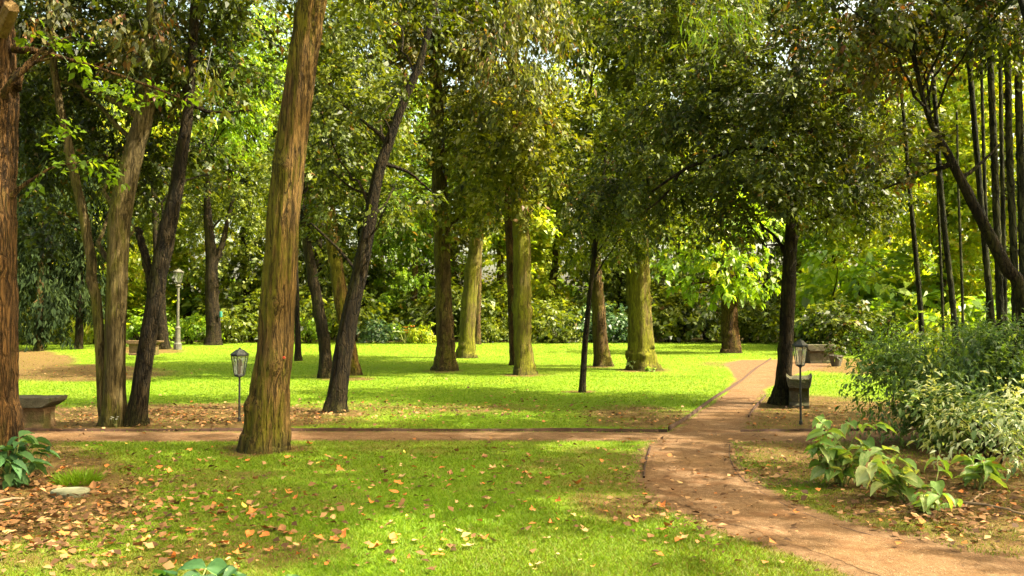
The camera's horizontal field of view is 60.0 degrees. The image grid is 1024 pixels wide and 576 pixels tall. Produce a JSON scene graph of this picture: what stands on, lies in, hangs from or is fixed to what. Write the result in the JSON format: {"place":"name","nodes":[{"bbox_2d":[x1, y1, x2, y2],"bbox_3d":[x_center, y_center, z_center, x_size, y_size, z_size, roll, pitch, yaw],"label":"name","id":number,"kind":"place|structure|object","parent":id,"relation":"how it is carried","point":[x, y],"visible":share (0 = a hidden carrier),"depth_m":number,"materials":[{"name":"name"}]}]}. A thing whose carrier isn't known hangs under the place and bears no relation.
{"place":"outdoors","nodes":[
{"label":"outdoors","id":0,"kind":"place"},
{"bbox_2d":[44,323,819,341],"bbox_3d":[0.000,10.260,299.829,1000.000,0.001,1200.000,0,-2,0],"label":"ground","id":1,"kind":"structure","parent":0,"point":[660,339],"depth_m":52.75,"materials":[{"name":"plant"}]},
{"bbox_2d":[17,49,116,338],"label":"background tree","id":2,"kind":"object","parent":1,"relation":"on","point":[50,268],"visible":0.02,"depth_m":53.79,"materials":[{"name":"green plant"}]},
{"bbox_2d":[34,62,187,325],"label":"background tree","id":3,"kind":"object","parent":1,"relation":"on","point":[134,269],"visible":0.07,"depth_m":51.77,"materials":[{"name":"green plant"}]},
{"bbox_2d":[102,67,212,322],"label":"background tree","id":4,"kind":"object","parent":1,"relation":"on","point":[169,276],"visible":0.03,"depth_m":55.77,"materials":[{"name":"green plant"}]},
{"bbox_2d":[124,86,257,337],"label":"background tree","id":5,"kind":"object","parent":1,"relation":"on","point":[188,250],"visible":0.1,"depth_m":57.01,"materials":[{"name":"green plant"}]},
{"bbox_2d":[166,270,258,336],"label":"shrub","id":6,"kind":"object","parent":1,"relation":"on","point":[189,304],"visible":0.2,"depth_m":56.75,"materials":[{"name":"green plant"}]},
{"bbox_2d":[170,47,323,340],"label":"background tree","id":7,"kind":"object","parent":1,"relation":"on","point":[249,284],"visible":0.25,"depth_m":51.89,"materials":[{"name":"green plant"}]},
{"bbox_2d":[246,34,396,340],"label":"background tree","id":8,"kind":"object","parent":1,"relation":"on","point":[319,254],"visible":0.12,"depth_m":52.81,"materials":[{"name":"green plant"}]},
{"bbox_2d":[298,48,423,338],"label":"background tree","id":9,"kind":"object","parent":1,"relation":"on","point":[381,289],"visible":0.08,"depth_m":55.04,"materials":[{"name":"green plant"}]},
{"bbox_2d":[341,53,428,323],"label":"background tree","id":10,"kind":"object","parent":1,"relation":"on","point":[380,257],"visible":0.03,"depth_m":68.55,"materials":[{"name":"green plant"}]},
{"bbox_2d":[358,270,434,335],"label":"shrub","id":11,"kind":"object","parent":1,"relation":"on","point":[396,279],"visible":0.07,"depth_m":56.94,"materials":[{"name":"green plant"}]},
{"bbox_2d":[362,89,462,340],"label":"background tree","id":12,"kind":"object","parent":1,"relation":"on","point":[405,273],"visible":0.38,"depth_m":52.63,"materials":[{"name":"green plant"}]},
{"bbox_2d":[377,279,496,341],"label":"shrub","id":13,"kind":"object","parent":1,"relation":"on","point":[425,317],"visible":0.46,"depth_m":49.83,"materials":[{"name":"green plant"}]},
{"bbox_2d":[383,60,496,336],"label":"background tree","id":14,"kind":"object","parent":1,"relation":"on","point":[465,241],"visible":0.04,"depth_m":59.32,"materials":[{"name":"green plant"}]},
{"bbox_2d":[447,49,573,324],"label":"background tree","id":15,"kind":"object","parent":1,"relation":"on","point":[495,241],"visible":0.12,"depth_m":53.04,"materials":[{"name":"green plant"}]},
{"bbox_2d":[503,63,603,328],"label":"background tree","id":16,"kind":"object","parent":1,"relation":"on","point":[551,291],"visible":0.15,"depth_m":54.22,"materials":[{"name":"green plant"}]},
{"bbox_2d":[545,74,680,329],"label":"background tree","id":17,"kind":"object","parent":1,"relation":"on","point":[613,284],"visible":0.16,"depth_m":53.64,"materials":[{"name":"green plant"}]},
{"bbox_2d":[539,260,713,336],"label":"shrub","id":18,"kind":"object","parent":1,"relation":"on","point":[651,286],"visible":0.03,"depth_m":58.89,"materials":[{"name":"green plant"}]},
{"bbox_2d":[618,74,751,339],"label":"background tree","id":19,"kind":"object","parent":1,"relation":"on","point":[680,275],"visible":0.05,"depth_m":52.79,"materials":[{"name":"green plant"}]},
{"bbox_2d":[697,86,821,338],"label":"background tree","id":20,"kind":"object","parent":1,"relation":"on","point":[767,275],"visible":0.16,"depth_m":52.86,"materials":[{"name":"green plant"}]},
{"bbox_2d":[764,77,870,322],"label":"background tree","id":21,"kind":"object","parent":1,"relation":"on","point":[808,242],"visible":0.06,"depth_m":51.82,"materials":[{"name":"green plant"}]},
{"bbox_2d":[0,342,1023,575],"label":"lawn","id":22,"kind":"structure","parent":0,"point":[739,369],"depth_m":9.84,"materials":[{"name":"plant"}]},
{"bbox_2d":[0,430,59,490],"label":"broad leaved plant","id":23,"kind":"object","parent":22,"relation":"on","point":[15,470],"visible":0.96,"depth_m":8.11,"materials":[{"name":"green plant"}]},
{"bbox_2d":[19,395,67,427],"bbox_3d":[-6.859,1.755,12.305,1.162,0.506,0.457,0,-2,0],"label":"stone bench","id":24,"kind":"object","parent":22,"relation":"on","point":[38,411],"visible":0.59,"depth_m":12.15,"materials":[{"name":"stone"}]},
{"bbox_2d":[16,56,92,351],"bbox_3d":[-20.277,-3.859,38.072,3.810,13.633,4.787,0,-2,0],"label":"conifer","id":25,"kind":"object","parent":22,"relation":"on","point":[32,277],"visible":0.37,"depth_m":37.33,"materials":[{"name":"green plant"}]},
{"bbox_2d":[50,487,89,497],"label":"stone slab","id":26,"kind":"structure","parent":22,"relation":"on","point":[65,491],"depth_m":7.72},
{"bbox_2d":[56,317,93,343],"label":"shrub","id":27,"kind":"object","parent":22,"relation":"on","point":[88,334],"visible":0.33,"depth_m":45.85,"materials":[{"name":"green plant"}]},
{"bbox_2d":[48,465,108,486],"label":"grass tuft","id":28,"kind":"object","parent":22,"relation":"on","point":[88,478],"visible":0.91,"depth_m":8.24,"materials":[{"name":"plant"}]},
{"bbox_2d":[35,71,135,349],"bbox_3d":[-19.421,-3.819,39.965,4.139,14.360,4.560,1,-2,-38],"label":"conifer","id":29,"kind":"object","parent":22,"relation":"on","point":[74,277],"visible":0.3,"depth_m":39.44,"materials":[{"name":"green plant"}]},
{"bbox_2d":[0,0,209,480],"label":"tree","id":30,"kind":"object","parent":22,"relation":"on","point":[12,424],"visible":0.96,"depth_m":8.69,"materials":[{"name":"green plant"}]},
{"bbox_2d":[104,306,174,345],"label":"shrub","id":31,"kind":"object","parent":22,"relation":"on","point":[133,328],"visible":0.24,"depth_m":43.46,"materials":[{"name":"green plant"}]},
{"bbox_2d":[99,154,191,348],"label":"tree","id":32,"kind":"object","parent":22,"relation":"on","point":[163,334],"visible":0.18,"depth_m":40.02,"materials":[{"name":"green plant"}]},
{"bbox_2d":[13,0,291,426],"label":"tree","id":33,"kind":"object","parent":22,"relation":"on","point":[48,88],"visible":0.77,"depth_m":12.94,"materials":[{"name":"green plant"}]},
{"bbox_2d":[173,268,183,349],"bbox_3d":[-14.868,0.934,39.464,0.417,3.612,0.482,0,-2,0],"label":"street lamp","id":34,"kind":"object","parent":22,"relation":"on","point":[177,344],"visible":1,"depth_m":39.40,"materials":[{"name":"metal"}]},
{"bbox_2d":[65,0,292,426],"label":"tree","id":35,"kind":"object","parent":22,"relation":"on","point":[177,164],"visible":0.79,"depth_m":12.76,"materials":[{"name":"green plant"}]},
{"bbox_2d":[168,312,224,343],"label":"shrub","id":36,"kind":"object","parent":22,"relation":"on","point":[186,329],"visible":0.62,"depth_m":46.03,"materials":[{"name":"green plant"}]},
{"bbox_2d":[152,558,298,575],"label":"broad leaved plant","id":37,"kind":"object","parent":22,"relation":"on","point":[217,567],"visible":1,"depth_m":5.03,"materials":[{"name":"green plant"}]},
{"bbox_2d":[158,3,292,344],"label":"tree","id":38,"kind":"object","parent":22,"relation":"on","point":[206,209],"visible":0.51,"depth_m":45.02,"materials":[{"name":"green plant"}]},
{"bbox_2d":[198,308,257,342],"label":"shrub","id":39,"kind":"object","parent":22,"relation":"on","point":[237,333],"visible":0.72,"depth_m":47.64,"materials":[{"name":"green plant"}]},
{"bbox_2d":[230,348,248,421],"bbox_3d":[-4.043,1.456,13.152,0.242,1.148,0.280,0,-2,0],"label":"garden lamp","id":40,"kind":"object","parent":22,"relation":"on","point":[237,353],"visible":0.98,"depth_m":13.13,"materials":[{"name":"metal"}]},
{"bbox_2d":[193,288,332,342],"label":"shrub","id":41,"kind":"object","parent":22,"relation":"on","point":[254,313],"visible":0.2,"depth_m":49.13,"materials":[{"name":"green plant"}]},
{"bbox_2d":[233,9,362,378],"bbox_3d":[-5.173,-2.301,21.723,3.388,9.355,3.602,1,-2,-42],"label":"tree","id":42,"kind":"object","parent":22,"relation":"on","point":[324,344],"visible":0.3,"depth_m":21.87,"materials":[{"name":"green plant"}]},
{"bbox_2d":[255,124,341,360],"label":"tree","id":43,"kind":"object","parent":22,"relation":"on","point":[297,355],"visible":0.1,"depth_m":29.91,"materials":[{"name":"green plant"}]},
{"bbox_2d":[294,317,331,342],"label":"shrub","id":44,"kind":"object","parent":22,"relation":"on","point":[310,330],"visible":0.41,"depth_m":47.54,"materials":[{"name":"green plant"}]},
{"bbox_2d":[245,0,417,375],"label":"tree","id":45,"kind":"object","parent":22,"relation":"on","point":[339,286],"visible":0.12,"depth_m":22.78,"materials":[{"name":"green plant"}]},
{"bbox_2d":[132,0,549,454],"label":"tree","id":46,"kind":"object","parent":22,"relation":"on","point":[267,422],"visible":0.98,"depth_m":10.30,"materials":[{"name":"brown plant"}]},
{"bbox_2d":[24,428,666,431],"bbox_3d":[-4.686,1.946,12.002,13.556,0.103,0.098,0,-2,0],"label":"path edging","id":47,"kind":"object","parent":22,"relation":"on","point":[421,429],"visible":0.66,"depth_m":12.02,"materials":[{"name":"soil"}]},
{"bbox_2d":[253,0,448,413],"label":"tree","id":48,"kind":"object","parent":22,"relation":"on","point":[383,115],"visible":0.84,"depth_m":14.87,"materials":[{"name":"green plant"}]},
{"bbox_2d":[294,287,418,341],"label":"shrub","id":49,"kind":"object","parent":22,"relation":"on","point":[332,319],"visible":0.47,"depth_m":49.13,"materials":[{"name":"green plant"}]},
{"bbox_2d":[356,311,408,342],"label":"shrub","id":50,"kind":"object","parent":22,"relation":"on","point":[377,336],"visible":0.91,"depth_m":47.71,"materials":[{"name":"green plant"}]},
{"bbox_2d":[399,321,436,343],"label":"shrub","id":51,"kind":"object","parent":22,"relation":"on","point":[426,333],"visible":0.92,"depth_m":47.22,"materials":[{"name":"yellow plant"}]},
{"bbox_2d":[336,0,566,370],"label":"tree","id":52,"kind":"object","parent":22,"relation":"on","point":[445,353],"visible":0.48,"depth_m":24.37,"materials":[{"name":"green plant"}]},
{"bbox_2d":[446,106,500,344],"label":"tree","id":53,"kind":"object","parent":22,"relation":"on","point":[478,329],"visible":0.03,"depth_m":45.86,"materials":[{"name":"brown plant"}]},
{"bbox_2d":[454,317,508,342],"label":"shrub","id":54,"kind":"object","parent":22,"relation":"on","point":[491,336],"visible":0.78,"depth_m":48.24,"materials":[{"name":"green plant"}]},
{"bbox_2d":[419,47,551,358],"bbox_3d":[-0.765,-3.339,30.592,4.755,11.942,6.312,0,-2,0],"label":"tree","id":55,"kind":"object","parent":22,"relation":"on","point":[466,348],"visible":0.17,"depth_m":31.71,"materials":[{"name":"green plant"}]},
{"bbox_2d":[454,127,541,365],"bbox_3d":[-0.376,-1.655,27.824,3.057,8.414,3.816,0,-2,0],"label":"tree","id":56,"kind":"object","parent":22,"relation":"on","point":[508,223],"visible":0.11,"depth_m":27.42,"materials":[{"name":"green plant"}]},
{"bbox_2d":[0,361,1023,575],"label":"leaf litter","id":57,"kind":"object","parent":22,"relation":"on","point":[6,541],"visible":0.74,"depth_m":7.28,"materials":[{"name":"plant"}]},
{"bbox_2d":[453,283,571,341],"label":"shrub","id":58,"kind":"object","parent":22,"relation":"on","point":[498,309],"visible":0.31,"depth_m":50.57,"materials":[{"name":"green plant"}]},
{"bbox_2d":[436,0,605,375],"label":"tree","id":59,"kind":"object","parent":22,"relation":"on","point":[517,125],"visible":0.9,"depth_m":22.17,"materials":[{"name":"green plant"}]},
{"bbox_2d":[531,299,583,342],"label":"shrub","id":60,"kind":"object","parent":22,"relation":"on","point":[552,311],"visible":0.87,"depth_m":47.98,"materials":[{"name":"green plant"}]},
{"bbox_2d":[542,326,582,343],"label":"shrub","id":61,"kind":"object","parent":22,"relation":"on","point":[564,337],"visible":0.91,"depth_m":47.54,"materials":[{"name":"green plant"}]},
{"bbox_2d":[545,292,627,341],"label":"shrub","id":62,"kind":"object","parent":22,"relation":"on","point":[611,319],"visible":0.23,"depth_m":49.16,"materials":[{"name":"green plant"}]},
{"bbox_2d":[535,0,680,366],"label":"tree","id":63,"kind":"object","parent":22,"relation":"on","point":[602,355],"visible":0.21,"depth_m":26.78,"materials":[{"name":"green plant"}]},
{"bbox_2d":[530,106,690,392],"bbox_3d":[2.279,-0.643,17.958,3.200,5.823,2.973,1,-2,-36],"label":"tree","id":64,"kind":"object","parent":22,"relation":"on","point":[596,182],"visible":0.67,"depth_m":17.65,"materials":[{"name":"green plant"}]},
{"bbox_2d":[606,303,653,342],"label":"shrub","id":65,"kind":"object","parent":22,"relation":"on","point":[622,336],"visible":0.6,"depth_m":48.36,"materials":[{"name":"green plant"}]},
{"bbox_2d":[518,0,792,370],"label":"tree","id":66,"kind":"object","parent":22,"relation":"on","point":[640,351],"visible":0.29,"depth_m":24.73,"materials":[{"name":"green plant"}]},
{"bbox_2d":[605,285,741,342],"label":"shrub","id":67,"kind":"object","parent":22,"relation":"on","point":[671,331],"visible":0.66,"depth_m":48.73,"materials":[{"name":"green plant"}]},
{"bbox_2d":[652,284,769,341],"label":"shrub","id":68,"kind":"object","parent":22,"relation":"on","point":[706,321],"visible":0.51,"depth_m":47.83,"materials":[{"name":"green plant"}]},
{"bbox_2d":[650,185,784,352],"bbox_3d":[8.505,-0.946,35.705,5.313,7.452,6.334,-1,-2,26],"label":"tree","id":69,"kind":"object","parent":22,"relation":"on","point":[727,283],"visible":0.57,"depth_m":35.23,"materials":[{"name":"green plant"}]},
{"bbox_2d":[668,358,770,430],"bbox_3d":[5.624,2.215,21.587,0.078,0.117,20.291,-1,-2,20],"label":"path edging","id":70,"kind":"object","parent":22,"relation":"on","point":[683,419],"visible":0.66,"depth_m":15.72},
{"bbox_2d":[553,0,958,404],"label":"tree","id":71,"kind":"object","parent":22,"relation":"on","point":[764,104],"visible":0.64,"depth_m":15.47,"materials":[{"name":"green plant"}]},
{"bbox_2d":[707,297,809,342],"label":"shrub","id":72,"kind":"object","parent":22,"relation":"on","point":[745,334],"visible":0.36,"depth_m":48.29,"materials":[{"name":"green plant"}]},
{"bbox_2d":[742,297,837,343],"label":"shrub","id":73,"kind":"object","parent":22,"relation":"on","point":[765,334],"visible":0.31,"depth_m":46.13,"materials":[{"name":"green plant"}]},
{"bbox_2d":[786,373,811,408],"bbox_3d":[4.956,1.789,15.298,0.419,0.611,1.020,-1,-2,18],"label":"stone bench","id":74,"kind":"object","parent":22,"relation":"on","point":[793,382],"visible":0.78,"depth_m":14.94,"materials":[{"name":"stone"}]},
{"bbox_2d":[792,339,807,424],"bbox_3d":[4.157,1.376,12.776,0.204,1.287,0.235,0,-2,0],"label":"garden lamp","id":75,"kind":"object","parent":22,"relation":"on","point":[797,344],"visible":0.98,"depth_m":12.76,"materials":[{"name":"metal"}]},
{"bbox_2d":[801,344,838,362],"bbox_3d":[9.938,2.151,28.614,1.048,0.656,0.608,0,-2,0],"label":"stone bench","id":76,"kind":"object","parent":22,"relation":"on","point":[816,353],"visible":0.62,"depth_m":28.41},
{"bbox_2d":[822,331,846,366],"bbox_3d":[9.795,1.839,26.881,0.758,1.075,0.679,1,-2,-19],"label":"planter","id":77,"kind":"object","parent":22,"relation":"on","point":[836,360],"visible":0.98,"depth_m":26.77,"materials":[{"name":"ceramic"}]},
{"bbox_2d":[661,0,1023,79],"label":"tree","id":78,"kind":"object","parent":22,"relation":"on","point":[737,21],"visible":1,"depth_m":10.75,"materials":[{"name":"green plant"}]},
{"bbox_2d":[803,414,896,486],"bbox_3d":[3.011,1.524,8.158,0.713,0.674,0.726,1,-2,-24],"label":"broad leaved plant","id":79,"kind":"object","parent":22,"relation":"on","point":[834,460],"visible":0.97,"depth_m":8.08,"materials":[{"name":"green plant"}]},
{"bbox_2d":[772,241,959,347],"bbox_3d":[16.349,0.431,41.179,8.121,5.085,9.078,-1,-2,31],"label":"shrub","id":80,"kind":"object","parent":22,"relation":"on","point":[815,277],"visible":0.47,"depth_m":39.95,"materials":[{"name":"green plant"}]},
{"bbox_2d":[793,295,939,355],"bbox_3d":[13.422,1.468,34.006,5.768,2.400,3.864,0,-2,8],"label":"shrub","id":81,"kind":"object","parent":22,"relation":"on","point":[841,324],"visible":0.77,"depth_m":33.72,"materials":[{"name":"green plant"}]},
{"bbox_2d":[803,53,966,280],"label":"background tree","id":82,"kind":"object","parent":22,"relation":"on","point":[863,245],"visible":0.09,"depth_m":47.38,"materials":[{"name":"green plant"}]},
{"bbox_2d":[751,0,1023,331],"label":"tree","id":83,"kind":"object","parent":22,"relation":"on","point":[991,25],"visible":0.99,"depth_m":11.96,"materials":[{"name":"green plant"}]},
{"bbox_2d":[801,249,978,336],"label":"shrub","id":84,"kind":"object","parent":22,"relation":"on","point":[893,280],"visible":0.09,"depth_m":42.43,"materials":[{"name":"green plant"}]},
{"bbox_2d":[849,297,948,350],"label":"shrub","id":85,"kind":"object","parent":22,"relation":"on","point":[901,316],"visible":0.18,"depth_m":35.49,"materials":[{"name":"green plant"}]},
{"bbox_2d":[845,318,955,409],"bbox_3d":[6.035,1.260,14.019,1.627,1.560,1.798,0,-2,0],"label":"shrub","id":86,"kind":"object","parent":22,"relation":"on","point":[922,343],"visible":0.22,"depth_m":13.89,"materials":[{"name":"green plant"}]},
{"bbox_2d":[856,445,952,504],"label":"broad leaved plant","id":87,"kind":"object","parent":22,"relation":"on","point":[906,474],"visible":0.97,"depth_m":7.48,"materials":[{"name":"green plant"}]},
{"bbox_2d":[896,64,924,379],"bbox_3d":[7.054,-1.469,15.850,1.370,7.053,1.165,0,-2,0],"label":"bamboo","id":88,"kind":"object","parent":22,"relation":"on","point":[918,282],"visible":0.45,"depth_m":15.50,"materials":[{"name":"brown plant"}]},
{"bbox_2d":[835,300,1023,467],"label":"shrub","id":89,"kind":"object","parent":22,"relation":"on","point":[985,357],"visible":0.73,"depth_m":10.49,"materials":[{"name":"green plant"}]},
{"bbox_2d":[910,6,959,355],"bbox_3d":[7.226,-1.857,15.433,1.061,7.804,0.808,-1,-2,42],"label":"bamboo","id":90,"kind":"object","parent":22,"relation":"on","point":[948,263],"visible":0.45,"depth_m":15.00,"materials":[{"name":"brown plant"}]},
{"bbox_2d":[909,486,962,514],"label":"broad leaved plant","id":91,"kind":"object","parent":22,"relation":"on","point":[927,501],"visible":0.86,"depth_m":6.97,"materials":[{"name":"green plant"}]},
{"bbox_2d":[855,2,1018,348],"bbox_3d":[19.319,-5.222,40.301,8.415,16.159,8.255,-2,-2,45],"label":"background tree","id":92,"kind":"object","parent":22,"relation":"on","point":[926,232],"visible":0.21,"depth_m":39.57,"materials":[{"name":"green plant"}]},
{"bbox_2d":[935,154,945,359],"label":"bamboo","id":93,"kind":"object","parent":22,"relation":"on","point":[940,262],"visible":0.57,"depth_m":16.50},
{"bbox_2d":[879,355,1023,481],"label":"shrub","id":94,"kind":"object","parent":22,"relation":"on","point":[1017,424],"visible":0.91,"depth_m":8.81,"materials":[{"name":"green plant"}]},
{"bbox_2d":[900,287,1009,358],"bbox_3d":[15.162,1.231,30.045,4.399,2.674,4.402,-1,-2,31],"label":"shrub","id":95,"kind":"object","parent":22,"relation":"on","point":[938,329],"visible":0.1,"depth_m":30.14,"materials":[{"name":"green plant"}]},
{"bbox_2d":[892,12,1023,306],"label":"background tree","id":96,"kind":"object","parent":22,"relation":"on","point":[974,236],"visible":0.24,"depth_m":37.58,"materials":[{"name":"green plant"}]},
{"bbox_2d":[956,112,963,341],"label":"bamboo","id":97,"kind":"object","parent":22,"relation":"on","point":[960,242],"visible":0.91,"depth_m":20.02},
{"bbox_2d":[917,287,1010,352],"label":"shrub","id":98,"kind":"object","parent":22,"relation":"on","point":[969,304],"visible":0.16,"depth_m":27.24,"materials":[{"name":"green plant"}]},
{"bbox_2d":[934,1,995,377],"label":"bamboo","id":99,"kind":"object","parent":22,"relation":"on","point":[985,250],"visible":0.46,"depth_m":14.02,"materials":[{"name":"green plant"}]},
{"bbox_2d":[949,453,1010,492],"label":"broad leaved plant","id":100,"kind":"object","parent":22,"relation":"on","point":[990,466],"visible":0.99,"depth_m":8.04,"materials":[{"name":"green plant"}]},
{"bbox_2d":[957,4,1004,362],"bbox_3d":[7.292,-1.718,13.959,0.836,7.442,1.568,-1,-2,32],"label":"bamboo","id":101,"kind":"object","parent":22,"relation":"on","point":[996,213],"visible":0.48,"depth_m":13.52,"materials":[{"name":"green plant"}]},
{"bbox_2d":[980,58,989,367],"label":"bamboo","id":102,"kind":"object","parent":22,"relation":"on","point":[982,109],"visible":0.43,"depth_m":15.56,"materials":[{"name":"plant"}]},
{"bbox_2d":[979,1,1019,390],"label":"bamboo","id":103,"kind":"object","parent":22,"relation":"on","point":[1009,163],"visible":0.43,"depth_m":13.02,"materials":[{"name":"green plant"}]},
{"bbox_2d":[998,42,1007,334],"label":"bamboo","id":104,"kind":"object","parent":22,"relation":"on","point":[1002,172],"visible":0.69,"depth_m":14.53,"materials":[{"name":"plant"}]},
{"bbox_2d":[1013,12,1023,386],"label":"bamboo","id":105,"kind":"object","parent":22,"relation":"on","point":[1019,127],"visible":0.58,"depth_m":12.52,"materials":[{"name":"plant"}]},
{"bbox_2d":[17,0,1023,297],"label":"sky","id":106,"kind":"structure","parent":0,"point":[569,74],"materials":[{"name":"white"}]},
{"bbox_2d":[24,432,1023,439],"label":"cross path","id":107,"kind":"structure","parent":0,"point":[192,436],"depth_m":11.51,"materials":[{"name":"soil"}]},
{"bbox_2d":[647,359,1023,575],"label":"path","id":108,"kind":"structure","parent":0,"point":[880,556],"depth_m":7.40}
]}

